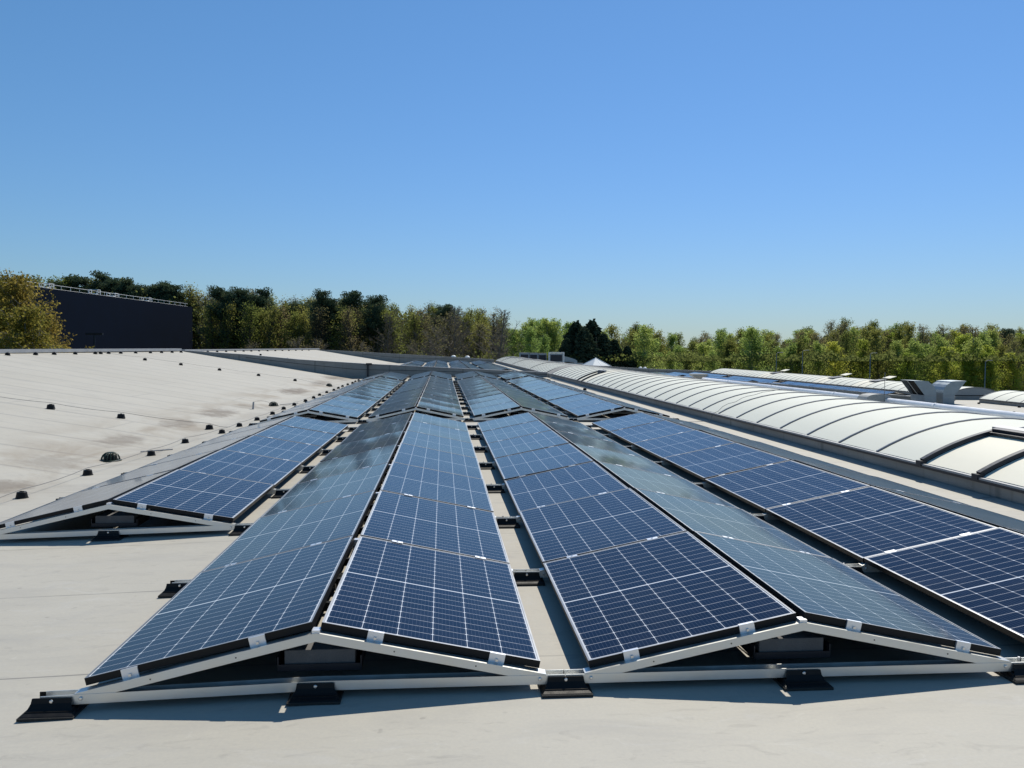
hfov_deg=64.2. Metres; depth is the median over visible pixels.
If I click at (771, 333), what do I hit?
birch tree
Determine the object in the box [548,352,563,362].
air conditioner
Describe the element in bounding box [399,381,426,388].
solar panel
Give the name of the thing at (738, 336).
spring tree
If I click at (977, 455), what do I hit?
barrel skylight
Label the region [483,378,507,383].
solar panel
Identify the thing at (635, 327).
budding tree
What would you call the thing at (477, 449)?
mounting frame
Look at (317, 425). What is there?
solar panel
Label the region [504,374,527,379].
solar panel
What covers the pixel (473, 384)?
solar panel
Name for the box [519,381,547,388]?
solar panel
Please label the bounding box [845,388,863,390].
solar panel
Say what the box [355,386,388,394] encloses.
solar panel
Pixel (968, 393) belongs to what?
barrel skylight
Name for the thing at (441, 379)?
solar panel
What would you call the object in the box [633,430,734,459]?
solar panel
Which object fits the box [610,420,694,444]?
solar panel
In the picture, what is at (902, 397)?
parapet wall
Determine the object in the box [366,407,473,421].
mounting frame
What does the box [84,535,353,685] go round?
solar panel
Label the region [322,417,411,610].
string cable
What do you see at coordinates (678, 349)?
birch tree
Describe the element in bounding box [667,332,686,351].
spring tree
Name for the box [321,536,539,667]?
solar panel
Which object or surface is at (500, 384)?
solar panel
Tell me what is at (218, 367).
conductor wire
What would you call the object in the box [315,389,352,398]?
solar panel
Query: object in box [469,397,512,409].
solar panel
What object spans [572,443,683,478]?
solar panel
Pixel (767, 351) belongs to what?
spring tree
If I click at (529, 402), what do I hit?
solar panel
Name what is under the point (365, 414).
mounting frame
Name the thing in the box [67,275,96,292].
pine tree
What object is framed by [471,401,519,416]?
solar panel
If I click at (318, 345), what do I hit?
bushy tree
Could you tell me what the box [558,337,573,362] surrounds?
conifer tree
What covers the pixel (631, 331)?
birch tree
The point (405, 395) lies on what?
solar panel
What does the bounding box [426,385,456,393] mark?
solar panel
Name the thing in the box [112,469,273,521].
solar panel
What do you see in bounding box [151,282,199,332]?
pine tree
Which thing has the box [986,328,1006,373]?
budding tree
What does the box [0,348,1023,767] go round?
factory building
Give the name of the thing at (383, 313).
spring tree
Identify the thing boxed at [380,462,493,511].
solar panel
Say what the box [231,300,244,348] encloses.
woodland tree
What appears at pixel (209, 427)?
wire holder
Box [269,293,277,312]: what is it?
woodland tree
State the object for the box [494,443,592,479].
solar panel
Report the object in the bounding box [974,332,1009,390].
birch tree
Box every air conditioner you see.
[519,353,528,357]
[529,353,537,358]
[538,353,546,360]
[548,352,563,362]
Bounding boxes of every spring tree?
[26,275,43,286]
[37,279,46,286]
[45,275,60,286]
[52,273,76,291]
[230,307,297,348]
[276,309,309,348]
[352,308,406,352]
[374,301,407,352]
[426,306,439,347]
[603,324,624,350]
[625,328,638,350]
[634,333,667,368]
[650,329,669,366]
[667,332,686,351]
[676,353,697,369]
[680,340,705,369]
[712,341,742,369]
[719,338,740,368]
[732,326,744,367]
[759,332,771,364]
[759,342,781,371]
[780,335,816,374]
[803,325,814,332]
[804,332,824,373]
[823,330,839,366]
[825,316,853,350]
[836,330,865,377]
[845,324,891,378]
[849,327,862,374]
[857,327,901,380]
[866,319,882,378]
[888,322,909,371]
[892,321,913,365]
[900,322,925,375]
[921,331,935,371]
[956,323,973,338]
[982,323,1002,339]
[993,343,1022,390]
[1005,332,1023,390]
[1014,327,1023,339]
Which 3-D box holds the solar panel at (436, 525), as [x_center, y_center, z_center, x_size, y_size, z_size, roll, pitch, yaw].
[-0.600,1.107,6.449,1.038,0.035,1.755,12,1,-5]
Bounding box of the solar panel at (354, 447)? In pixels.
[320,430,403,461]
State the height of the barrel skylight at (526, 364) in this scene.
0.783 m
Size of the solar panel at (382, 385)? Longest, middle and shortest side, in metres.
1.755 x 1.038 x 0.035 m
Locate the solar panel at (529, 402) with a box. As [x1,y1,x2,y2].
[509,397,553,408]
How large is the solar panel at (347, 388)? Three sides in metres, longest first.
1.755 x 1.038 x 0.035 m
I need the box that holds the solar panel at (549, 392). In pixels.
[534,388,570,397]
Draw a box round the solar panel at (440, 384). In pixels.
[427,381,454,387]
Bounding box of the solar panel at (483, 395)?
[465,390,501,399]
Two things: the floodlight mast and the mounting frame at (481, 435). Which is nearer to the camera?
the mounting frame at (481, 435)
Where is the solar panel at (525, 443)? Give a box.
[487,430,568,460]
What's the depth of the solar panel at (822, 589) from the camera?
4.58 m
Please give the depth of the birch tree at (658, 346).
124.34 m
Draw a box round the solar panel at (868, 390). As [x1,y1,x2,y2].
[859,389,879,392]
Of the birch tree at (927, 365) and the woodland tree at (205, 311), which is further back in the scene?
the woodland tree at (205, 311)
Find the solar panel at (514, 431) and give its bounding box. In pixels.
[482,420,550,443]
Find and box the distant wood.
[46,284,932,355]
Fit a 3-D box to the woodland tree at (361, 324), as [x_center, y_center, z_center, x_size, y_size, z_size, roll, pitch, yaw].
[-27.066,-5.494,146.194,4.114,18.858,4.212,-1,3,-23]
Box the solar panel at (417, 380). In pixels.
[405,377,428,383]
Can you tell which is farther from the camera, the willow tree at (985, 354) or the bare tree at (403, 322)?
the bare tree at (403, 322)
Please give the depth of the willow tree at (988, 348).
117.77 m
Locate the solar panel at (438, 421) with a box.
[411,412,468,431]
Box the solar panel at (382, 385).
[366,382,394,389]
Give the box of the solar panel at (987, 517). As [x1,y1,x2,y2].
[876,486,1023,530]
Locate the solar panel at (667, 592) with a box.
[543,531,796,667]
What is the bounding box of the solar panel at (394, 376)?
[384,374,405,378]
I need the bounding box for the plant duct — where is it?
[564,356,582,363]
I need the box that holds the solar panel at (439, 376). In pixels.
[430,374,451,379]
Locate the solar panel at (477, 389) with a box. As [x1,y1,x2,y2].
[463,385,493,393]
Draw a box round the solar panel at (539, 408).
[515,401,567,417]
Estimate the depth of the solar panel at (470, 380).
34.77 m
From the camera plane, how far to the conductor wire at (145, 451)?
12.17 m
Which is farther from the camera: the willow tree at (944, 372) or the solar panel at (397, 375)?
the willow tree at (944, 372)
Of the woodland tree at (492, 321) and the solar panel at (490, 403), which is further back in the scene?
the woodland tree at (492, 321)
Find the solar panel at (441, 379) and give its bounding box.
[430,376,452,381]
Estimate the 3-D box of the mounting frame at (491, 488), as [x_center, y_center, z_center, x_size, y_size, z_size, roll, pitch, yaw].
[-1.291,1.049,9.060,2.423,0.312,0.208,0,3,-5]
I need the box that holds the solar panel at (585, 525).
[519,488,686,566]
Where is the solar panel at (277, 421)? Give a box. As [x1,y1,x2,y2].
[216,416,292,437]
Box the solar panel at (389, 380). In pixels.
[377,377,401,382]
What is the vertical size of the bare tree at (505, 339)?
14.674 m
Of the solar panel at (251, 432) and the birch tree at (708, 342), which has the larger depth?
the birch tree at (708, 342)
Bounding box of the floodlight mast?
[85,333,102,348]
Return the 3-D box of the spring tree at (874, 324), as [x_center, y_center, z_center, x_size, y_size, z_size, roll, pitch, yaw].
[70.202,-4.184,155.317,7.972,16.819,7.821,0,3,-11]
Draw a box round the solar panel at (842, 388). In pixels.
[831,386,851,389]
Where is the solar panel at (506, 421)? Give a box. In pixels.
[477,412,537,432]
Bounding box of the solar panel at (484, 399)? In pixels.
[467,393,506,404]
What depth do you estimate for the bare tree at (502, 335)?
118.56 m
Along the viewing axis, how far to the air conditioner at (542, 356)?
99.00 m
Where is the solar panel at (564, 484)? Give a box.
[504,461,627,515]
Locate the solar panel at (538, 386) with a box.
[523,383,554,390]
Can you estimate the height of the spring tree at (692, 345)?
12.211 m
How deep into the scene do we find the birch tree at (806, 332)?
146.86 m
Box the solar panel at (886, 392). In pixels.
[871,390,895,393]
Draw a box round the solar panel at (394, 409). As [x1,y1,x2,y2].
[368,401,417,418]
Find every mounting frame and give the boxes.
[0,502,250,540]
[16,627,592,721]
[56,472,288,499]
[121,452,313,474]
[158,538,544,597]
[167,437,331,455]
[202,426,345,442]
[229,417,355,431]
[245,492,519,527]
[248,411,367,425]
[268,405,370,417]
[282,400,377,411]
[285,464,504,492]
[310,445,494,469]
[330,432,487,452]
[352,377,406,383]
[354,413,477,429]
[359,421,481,439]
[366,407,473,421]
[370,402,471,415]
[469,408,578,421]
[470,411,565,415]
[475,422,610,438]
[480,432,632,450]
[486,446,664,467]
[494,464,706,490]
[506,490,768,523]
[526,534,869,577]
[564,617,1023,690]
[565,403,655,415]
[573,408,678,419]
[626,432,682,448]
[654,445,796,464]
[694,464,771,486]
[752,490,960,519]
[846,532,971,571]
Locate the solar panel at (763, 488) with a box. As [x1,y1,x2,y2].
[705,460,869,511]
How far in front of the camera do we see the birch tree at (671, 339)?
144.76 m
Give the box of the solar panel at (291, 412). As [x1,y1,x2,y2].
[260,404,319,421]
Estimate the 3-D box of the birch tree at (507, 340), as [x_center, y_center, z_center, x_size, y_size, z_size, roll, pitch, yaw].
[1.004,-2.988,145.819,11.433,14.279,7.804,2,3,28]
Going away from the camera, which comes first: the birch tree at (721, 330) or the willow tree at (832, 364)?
the willow tree at (832, 364)
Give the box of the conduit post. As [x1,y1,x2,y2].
[366,363,371,376]
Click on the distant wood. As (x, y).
(200, 340)
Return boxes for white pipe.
[702,377,1023,418]
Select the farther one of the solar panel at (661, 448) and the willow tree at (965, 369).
the willow tree at (965, 369)
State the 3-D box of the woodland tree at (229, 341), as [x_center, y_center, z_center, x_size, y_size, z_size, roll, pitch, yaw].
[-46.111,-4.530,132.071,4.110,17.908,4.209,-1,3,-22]
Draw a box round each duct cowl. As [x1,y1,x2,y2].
[901,380,936,402]
[933,380,965,403]
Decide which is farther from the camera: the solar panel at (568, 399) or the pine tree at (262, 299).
the pine tree at (262, 299)
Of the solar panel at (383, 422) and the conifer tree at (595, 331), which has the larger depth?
the conifer tree at (595, 331)
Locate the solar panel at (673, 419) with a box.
[644,412,718,430]
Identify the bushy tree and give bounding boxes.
[238,340,262,348]
[283,335,311,348]
[308,337,328,349]
[352,341,372,351]
[403,340,427,354]
[405,324,459,356]
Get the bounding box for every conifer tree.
[555,320,586,361]
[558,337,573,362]
[570,327,605,364]
[584,318,604,350]
[596,332,616,366]
[608,339,624,366]
[622,345,637,367]
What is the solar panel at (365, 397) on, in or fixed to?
on the mounting frame
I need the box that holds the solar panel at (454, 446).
[401,430,476,457]
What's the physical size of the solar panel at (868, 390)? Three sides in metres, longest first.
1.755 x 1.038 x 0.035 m
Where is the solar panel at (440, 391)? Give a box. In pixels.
[424,387,457,396]
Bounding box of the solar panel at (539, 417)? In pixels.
[530,412,596,431]
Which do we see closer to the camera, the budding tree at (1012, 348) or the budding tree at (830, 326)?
the budding tree at (1012, 348)
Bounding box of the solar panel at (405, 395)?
[386,390,422,400]
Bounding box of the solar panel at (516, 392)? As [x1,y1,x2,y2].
[496,387,531,396]
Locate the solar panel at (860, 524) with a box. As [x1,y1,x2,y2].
[766,486,997,562]
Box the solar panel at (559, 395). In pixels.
[540,390,581,400]
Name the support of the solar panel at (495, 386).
on the mounting frame
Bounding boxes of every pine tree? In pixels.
[46,274,79,290]
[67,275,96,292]
[67,276,94,292]
[87,270,120,294]
[92,277,133,294]
[104,278,128,297]
[119,277,145,299]
[139,284,162,299]
[147,284,173,304]
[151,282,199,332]
[155,280,193,311]
[199,285,245,348]
[213,289,234,335]
[220,286,257,344]
[235,287,277,348]
[282,301,311,347]
[304,288,339,349]
[320,296,340,349]
[331,290,368,348]
[357,294,396,352]
[361,297,404,349]
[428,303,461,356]
[998,328,1016,351]
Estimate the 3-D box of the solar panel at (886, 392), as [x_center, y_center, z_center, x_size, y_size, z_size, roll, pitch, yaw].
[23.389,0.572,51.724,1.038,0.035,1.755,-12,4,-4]
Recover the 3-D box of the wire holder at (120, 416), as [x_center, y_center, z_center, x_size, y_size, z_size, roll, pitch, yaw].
[-7.963,0.647,16.610,0.172,0.100,0.169,-1,3,-28]
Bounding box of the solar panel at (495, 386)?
[493,385,524,392]
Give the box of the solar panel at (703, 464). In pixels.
[663,443,788,480]
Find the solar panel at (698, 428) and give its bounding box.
[668,420,749,439]
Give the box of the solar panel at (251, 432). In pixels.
[189,424,274,448]
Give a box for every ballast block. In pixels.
[91,510,149,526]
[277,630,365,671]
[740,631,830,658]
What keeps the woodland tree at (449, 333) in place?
on the ground
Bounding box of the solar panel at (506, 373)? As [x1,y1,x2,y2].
[497,371,516,375]
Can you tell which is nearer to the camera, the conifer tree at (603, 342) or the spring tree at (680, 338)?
the conifer tree at (603, 342)
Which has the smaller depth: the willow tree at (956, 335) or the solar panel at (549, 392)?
the solar panel at (549, 392)
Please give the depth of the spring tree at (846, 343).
123.62 m
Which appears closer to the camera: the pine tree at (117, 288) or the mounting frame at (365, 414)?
the mounting frame at (365, 414)
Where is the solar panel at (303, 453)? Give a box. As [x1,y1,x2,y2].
[224,435,321,463]
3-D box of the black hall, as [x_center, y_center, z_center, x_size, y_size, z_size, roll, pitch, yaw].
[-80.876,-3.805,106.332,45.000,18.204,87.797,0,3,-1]
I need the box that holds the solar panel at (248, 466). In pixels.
[180,449,301,487]
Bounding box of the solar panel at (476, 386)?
[461,383,490,391]
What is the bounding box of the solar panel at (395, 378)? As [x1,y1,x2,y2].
[380,375,403,380]
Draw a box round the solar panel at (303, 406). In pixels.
[280,399,329,412]
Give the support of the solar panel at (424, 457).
on the mounting frame at (491, 488)
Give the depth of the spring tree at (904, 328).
154.90 m
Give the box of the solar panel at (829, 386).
[821,385,840,387]
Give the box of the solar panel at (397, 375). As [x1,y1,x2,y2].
[386,373,407,377]
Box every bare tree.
[193,287,225,347]
[194,283,214,347]
[367,313,402,352]
[391,309,416,352]
[393,313,431,354]
[430,307,475,353]
[433,305,476,356]
[455,321,485,355]
[462,307,523,361]
[488,325,512,356]
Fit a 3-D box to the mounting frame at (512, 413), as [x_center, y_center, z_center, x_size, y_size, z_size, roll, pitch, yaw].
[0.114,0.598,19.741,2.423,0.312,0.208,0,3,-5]
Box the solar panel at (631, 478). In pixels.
[597,461,739,508]
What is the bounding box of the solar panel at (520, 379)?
[508,376,532,382]
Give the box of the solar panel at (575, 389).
[558,385,594,393]
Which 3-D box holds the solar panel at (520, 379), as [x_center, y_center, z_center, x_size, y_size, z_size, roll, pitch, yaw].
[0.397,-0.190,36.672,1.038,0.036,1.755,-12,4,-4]
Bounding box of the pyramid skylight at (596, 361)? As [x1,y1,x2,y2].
[582,358,611,366]
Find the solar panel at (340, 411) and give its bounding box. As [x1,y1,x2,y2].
[309,404,364,418]
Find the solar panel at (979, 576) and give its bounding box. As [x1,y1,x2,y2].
[864,527,1023,642]
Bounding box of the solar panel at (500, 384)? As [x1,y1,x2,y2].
[487,381,516,388]
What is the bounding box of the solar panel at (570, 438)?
[554,430,644,457]
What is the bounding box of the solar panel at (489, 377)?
[478,374,501,379]
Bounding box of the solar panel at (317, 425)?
[278,416,347,434]
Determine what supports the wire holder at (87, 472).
on the factory building
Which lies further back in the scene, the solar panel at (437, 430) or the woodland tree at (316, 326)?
the woodland tree at (316, 326)
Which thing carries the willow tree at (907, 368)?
on the ground
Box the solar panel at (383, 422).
[352,412,411,432]
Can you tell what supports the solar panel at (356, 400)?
on the mounting frame at (373, 409)
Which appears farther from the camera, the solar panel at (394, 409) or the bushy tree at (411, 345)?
the bushy tree at (411, 345)
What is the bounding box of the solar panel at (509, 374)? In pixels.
[499,372,518,376]
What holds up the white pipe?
on the factory building
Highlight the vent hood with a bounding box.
[857,393,890,401]
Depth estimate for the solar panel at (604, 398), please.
22.84 m
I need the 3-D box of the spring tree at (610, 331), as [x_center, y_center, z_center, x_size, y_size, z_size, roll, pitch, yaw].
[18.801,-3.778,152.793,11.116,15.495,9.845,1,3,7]
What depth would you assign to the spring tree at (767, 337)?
133.87 m
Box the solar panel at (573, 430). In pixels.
[541,420,616,442]
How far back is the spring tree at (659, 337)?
131.33 m
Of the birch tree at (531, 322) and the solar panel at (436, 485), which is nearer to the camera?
the solar panel at (436, 485)
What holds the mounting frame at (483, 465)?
on the factory building
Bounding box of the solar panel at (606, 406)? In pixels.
[566,401,623,416]
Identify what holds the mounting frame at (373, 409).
on the factory building
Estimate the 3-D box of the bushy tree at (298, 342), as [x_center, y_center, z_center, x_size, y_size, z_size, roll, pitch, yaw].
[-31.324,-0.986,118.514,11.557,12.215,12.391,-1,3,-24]
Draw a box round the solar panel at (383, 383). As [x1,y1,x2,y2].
[370,380,397,386]
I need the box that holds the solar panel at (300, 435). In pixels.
[254,424,336,447]
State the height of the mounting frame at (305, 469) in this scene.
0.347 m
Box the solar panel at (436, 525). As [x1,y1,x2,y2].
[360,490,509,563]
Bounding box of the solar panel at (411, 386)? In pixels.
[397,383,425,390]
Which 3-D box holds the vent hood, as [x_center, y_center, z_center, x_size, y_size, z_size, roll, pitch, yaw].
[8.081,0.556,18.194,0.600,0.684,0.400,0,3,-5]
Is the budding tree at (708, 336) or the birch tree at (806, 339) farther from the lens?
the budding tree at (708, 336)
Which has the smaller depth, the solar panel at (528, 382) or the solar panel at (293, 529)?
the solar panel at (293, 529)
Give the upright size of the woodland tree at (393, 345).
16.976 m
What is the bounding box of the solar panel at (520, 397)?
[504,393,544,403]
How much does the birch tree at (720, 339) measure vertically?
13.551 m
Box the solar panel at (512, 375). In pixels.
[501,373,522,378]
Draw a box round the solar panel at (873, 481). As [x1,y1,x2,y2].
[794,460,974,506]
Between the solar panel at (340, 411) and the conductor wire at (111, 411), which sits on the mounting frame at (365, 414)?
the solar panel at (340, 411)
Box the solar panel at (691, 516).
[634,488,830,557]
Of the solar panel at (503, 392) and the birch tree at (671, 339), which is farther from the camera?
the birch tree at (671, 339)
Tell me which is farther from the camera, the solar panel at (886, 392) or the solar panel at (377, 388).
the solar panel at (886, 392)
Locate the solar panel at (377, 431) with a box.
[339,420,408,444]
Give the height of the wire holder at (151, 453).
0.080 m
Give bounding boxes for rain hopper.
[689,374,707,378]
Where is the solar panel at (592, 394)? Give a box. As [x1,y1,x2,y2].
[574,390,614,399]
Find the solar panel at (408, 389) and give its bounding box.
[393,385,424,393]
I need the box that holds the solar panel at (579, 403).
[556,397,605,410]
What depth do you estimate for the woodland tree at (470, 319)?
148.32 m
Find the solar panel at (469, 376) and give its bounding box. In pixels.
[457,374,478,379]
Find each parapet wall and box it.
[184,350,546,378]
[320,350,493,362]
[578,364,711,372]
[679,376,954,400]
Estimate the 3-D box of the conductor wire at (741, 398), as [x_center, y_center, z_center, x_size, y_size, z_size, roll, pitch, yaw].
[4.940,0.470,17.958,2.603,0.743,0.238,0,3,-5]
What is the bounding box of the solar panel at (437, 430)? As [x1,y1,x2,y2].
[407,420,471,442]
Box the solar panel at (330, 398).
[293,395,338,407]
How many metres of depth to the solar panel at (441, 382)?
32.85 m
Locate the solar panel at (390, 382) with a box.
[373,379,399,384]
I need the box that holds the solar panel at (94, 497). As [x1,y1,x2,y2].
[0,470,173,528]
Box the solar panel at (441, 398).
[421,393,459,404]
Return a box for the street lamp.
[984,360,992,387]
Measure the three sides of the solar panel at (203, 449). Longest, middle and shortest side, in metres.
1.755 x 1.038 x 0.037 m
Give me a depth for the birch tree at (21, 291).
68.58 m
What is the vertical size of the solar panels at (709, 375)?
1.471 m
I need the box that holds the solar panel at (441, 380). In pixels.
[429,378,453,383]
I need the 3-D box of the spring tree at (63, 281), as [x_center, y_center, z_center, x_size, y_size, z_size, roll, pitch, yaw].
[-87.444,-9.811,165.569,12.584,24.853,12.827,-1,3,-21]
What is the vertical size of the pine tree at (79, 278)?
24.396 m
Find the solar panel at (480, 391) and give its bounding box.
[464,387,497,396]
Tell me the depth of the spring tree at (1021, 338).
128.35 m
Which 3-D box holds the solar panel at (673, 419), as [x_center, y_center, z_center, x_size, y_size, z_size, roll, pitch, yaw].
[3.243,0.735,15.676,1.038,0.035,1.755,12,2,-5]
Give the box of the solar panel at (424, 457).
[393,443,482,478]
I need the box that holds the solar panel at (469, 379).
[458,376,481,381]
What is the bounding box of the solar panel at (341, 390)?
[323,387,356,395]
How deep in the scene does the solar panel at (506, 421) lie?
15.33 m
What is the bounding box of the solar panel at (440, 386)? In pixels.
[427,383,455,390]
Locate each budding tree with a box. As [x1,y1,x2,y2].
[189,292,204,348]
[617,322,639,349]
[696,334,708,363]
[701,331,722,354]
[764,334,784,369]
[783,329,805,372]
[802,330,852,375]
[818,319,837,367]
[819,321,850,375]
[860,328,893,379]
[915,323,937,379]
[928,324,960,370]
[952,324,983,382]
[960,324,969,377]
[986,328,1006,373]
[997,339,1023,390]
[1003,333,1023,390]
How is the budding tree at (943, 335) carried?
on the ground
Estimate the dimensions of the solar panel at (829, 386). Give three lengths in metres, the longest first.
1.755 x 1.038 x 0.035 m
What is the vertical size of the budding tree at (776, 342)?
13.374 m
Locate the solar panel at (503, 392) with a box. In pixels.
[500,390,536,399]
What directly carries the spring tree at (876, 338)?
on the ground
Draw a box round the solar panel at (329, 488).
[261,462,388,516]
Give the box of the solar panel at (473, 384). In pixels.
[460,381,487,387]
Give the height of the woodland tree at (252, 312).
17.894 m
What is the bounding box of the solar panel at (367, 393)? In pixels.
[348,389,385,397]
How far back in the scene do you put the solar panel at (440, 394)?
23.97 m
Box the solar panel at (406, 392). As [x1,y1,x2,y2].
[391,387,423,396]
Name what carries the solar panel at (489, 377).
on the mounting frame
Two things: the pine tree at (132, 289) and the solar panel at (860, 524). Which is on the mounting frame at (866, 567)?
the solar panel at (860, 524)
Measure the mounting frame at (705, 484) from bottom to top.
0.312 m
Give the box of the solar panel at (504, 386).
[490,383,520,390]
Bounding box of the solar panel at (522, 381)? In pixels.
[511,378,537,384]
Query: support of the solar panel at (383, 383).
on the mounting frame
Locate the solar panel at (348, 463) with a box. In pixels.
[297,444,397,483]
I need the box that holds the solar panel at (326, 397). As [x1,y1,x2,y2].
[306,392,345,402]
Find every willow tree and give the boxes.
[816,341,854,376]
[848,339,875,378]
[875,330,905,380]
[889,352,924,380]
[926,346,961,383]
[934,333,979,385]
[945,329,961,367]
[948,350,982,386]
[969,351,1003,390]
[976,344,1006,389]
[995,352,1023,390]
[1002,332,1023,390]
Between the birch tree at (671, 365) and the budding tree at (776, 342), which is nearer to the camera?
the birch tree at (671, 365)
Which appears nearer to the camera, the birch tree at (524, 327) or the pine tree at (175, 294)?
the birch tree at (524, 327)
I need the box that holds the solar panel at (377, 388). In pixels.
[360,384,391,391]
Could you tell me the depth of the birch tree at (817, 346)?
121.26 m
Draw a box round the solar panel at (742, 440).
[698,429,803,455]
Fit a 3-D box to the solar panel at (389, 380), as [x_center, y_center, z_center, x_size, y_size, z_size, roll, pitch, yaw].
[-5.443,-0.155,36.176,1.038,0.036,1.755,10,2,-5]
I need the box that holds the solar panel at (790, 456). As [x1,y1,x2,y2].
[739,442,866,474]
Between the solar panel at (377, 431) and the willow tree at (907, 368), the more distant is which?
the willow tree at (907, 368)
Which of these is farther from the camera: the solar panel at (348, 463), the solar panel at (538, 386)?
the solar panel at (538, 386)
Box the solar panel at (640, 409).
[609,401,669,416]
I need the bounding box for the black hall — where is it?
[4,281,192,352]
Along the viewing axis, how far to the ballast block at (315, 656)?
3.86 m
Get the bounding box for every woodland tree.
[181,281,205,347]
[190,301,223,348]
[193,293,209,348]
[194,292,223,344]
[214,301,240,348]
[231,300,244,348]
[235,300,262,348]
[251,303,286,348]
[261,304,292,348]
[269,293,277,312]
[274,295,293,333]
[274,301,295,347]
[286,305,309,345]
[293,311,314,347]
[298,296,315,309]
[303,297,315,345]
[305,310,329,349]
[307,304,334,349]
[327,307,359,350]
[336,306,361,350]
[342,308,370,350]
[356,304,369,351]
[380,310,406,353]
[398,310,430,353]
[402,304,415,343]
[408,311,430,347]
[409,307,430,347]
[418,314,450,356]
[424,299,434,322]
[432,313,468,356]
[459,305,478,350]
[461,314,477,355]
[461,323,489,358]
[466,319,491,356]
[472,308,490,343]
[475,307,491,342]
[475,313,490,354]
[486,309,510,361]
[489,313,510,344]
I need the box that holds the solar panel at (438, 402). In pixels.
[420,397,461,409]
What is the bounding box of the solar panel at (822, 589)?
[693,531,1000,655]
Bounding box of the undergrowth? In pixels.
[356,349,1023,361]
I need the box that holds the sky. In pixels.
[0,0,1023,352]
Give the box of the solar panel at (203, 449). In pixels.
[140,435,250,467]
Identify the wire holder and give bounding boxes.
[15,491,28,498]
[46,404,55,408]
[82,469,92,475]
[117,413,124,418]
[146,450,155,455]
[181,438,188,442]
[205,424,212,429]
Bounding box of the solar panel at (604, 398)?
[584,393,628,403]
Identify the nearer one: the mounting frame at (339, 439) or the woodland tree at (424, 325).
the mounting frame at (339, 439)
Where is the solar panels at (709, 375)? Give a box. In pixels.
[402,360,910,395]
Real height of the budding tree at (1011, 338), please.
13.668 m
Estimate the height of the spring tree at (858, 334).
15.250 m
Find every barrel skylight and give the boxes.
[495,356,574,371]
[550,365,1023,510]
[710,368,995,399]
[979,390,1023,406]
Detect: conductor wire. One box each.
[0,379,357,497]
[3,397,221,426]
[34,349,307,351]
[104,352,331,385]
[697,389,791,421]
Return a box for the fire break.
[547,364,577,377]
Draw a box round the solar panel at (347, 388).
[331,384,362,392]
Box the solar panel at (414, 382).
[401,379,427,386]
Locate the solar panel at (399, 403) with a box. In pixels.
[376,397,419,410]
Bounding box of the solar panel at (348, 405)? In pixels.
[322,399,370,411]
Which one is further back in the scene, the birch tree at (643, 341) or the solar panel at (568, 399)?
the birch tree at (643, 341)
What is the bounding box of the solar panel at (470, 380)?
[458,378,482,383]
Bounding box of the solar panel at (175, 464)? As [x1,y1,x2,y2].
[78,450,218,491]
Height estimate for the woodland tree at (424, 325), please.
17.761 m
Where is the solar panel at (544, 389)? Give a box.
[528,385,563,394]
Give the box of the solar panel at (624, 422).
[592,412,664,432]
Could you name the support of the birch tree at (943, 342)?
on the ground
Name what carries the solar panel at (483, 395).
on the mounting frame
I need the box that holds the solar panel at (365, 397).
[342,392,381,401]
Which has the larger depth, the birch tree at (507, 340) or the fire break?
the birch tree at (507, 340)
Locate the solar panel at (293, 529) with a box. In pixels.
[201,490,375,571]
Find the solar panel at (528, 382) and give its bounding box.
[515,379,541,386]
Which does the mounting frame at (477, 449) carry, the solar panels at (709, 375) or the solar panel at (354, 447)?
the solar panel at (354, 447)
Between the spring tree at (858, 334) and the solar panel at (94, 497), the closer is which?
the solar panel at (94, 497)
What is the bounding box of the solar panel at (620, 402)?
[596,397,648,409]
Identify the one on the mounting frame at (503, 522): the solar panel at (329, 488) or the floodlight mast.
the solar panel at (329, 488)
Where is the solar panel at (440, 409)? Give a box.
[417,401,463,416]
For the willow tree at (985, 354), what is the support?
on the ground
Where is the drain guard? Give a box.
[100,452,120,461]
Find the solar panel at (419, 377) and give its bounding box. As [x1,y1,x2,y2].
[408,374,429,380]
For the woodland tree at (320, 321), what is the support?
on the ground
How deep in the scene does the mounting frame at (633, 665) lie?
3.93 m
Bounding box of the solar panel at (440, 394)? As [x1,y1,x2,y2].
[423,390,458,400]
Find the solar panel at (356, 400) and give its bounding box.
[333,395,376,406]
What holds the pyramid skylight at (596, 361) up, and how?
on the rear building
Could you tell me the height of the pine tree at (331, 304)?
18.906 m
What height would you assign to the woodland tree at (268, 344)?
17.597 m
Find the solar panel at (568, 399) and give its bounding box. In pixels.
[548,393,591,405]
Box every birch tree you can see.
[0,269,93,348]
[0,277,60,348]
[0,301,72,352]
[12,307,76,352]
[493,328,518,355]
[506,329,522,356]
[511,322,536,354]
[512,326,543,356]
[515,325,549,352]
[524,317,537,336]
[534,334,551,353]
[535,320,548,334]
[537,318,562,351]
[545,318,565,351]
[559,321,572,341]
[621,324,641,349]
[626,325,666,368]
[637,338,664,368]
[661,351,683,369]
[663,332,687,366]
[672,345,696,369]
[682,342,715,370]
[694,339,713,365]
[702,349,721,370]
[703,332,735,367]
[711,328,729,350]
[724,332,736,352]
[725,325,779,371]
[732,331,764,369]
[735,327,772,366]
[760,340,787,367]
[761,329,779,343]
[770,346,789,372]
[778,342,807,373]
[782,328,804,366]
[792,335,820,372]
[800,340,832,375]
[804,329,826,366]
[844,326,867,377]
[880,339,915,380]
[886,323,909,372]
[891,338,935,380]
[915,332,929,378]
[915,343,937,383]
[919,334,957,380]
[929,330,953,366]
[953,337,1000,390]
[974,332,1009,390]
[987,328,1004,388]
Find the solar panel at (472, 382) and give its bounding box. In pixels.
[459,379,485,385]
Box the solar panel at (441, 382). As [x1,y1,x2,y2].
[428,379,453,385]
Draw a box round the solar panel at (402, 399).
[381,393,420,405]
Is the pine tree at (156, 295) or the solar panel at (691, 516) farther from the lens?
the pine tree at (156, 295)
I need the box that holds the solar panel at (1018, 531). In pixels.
[1005,528,1023,534]

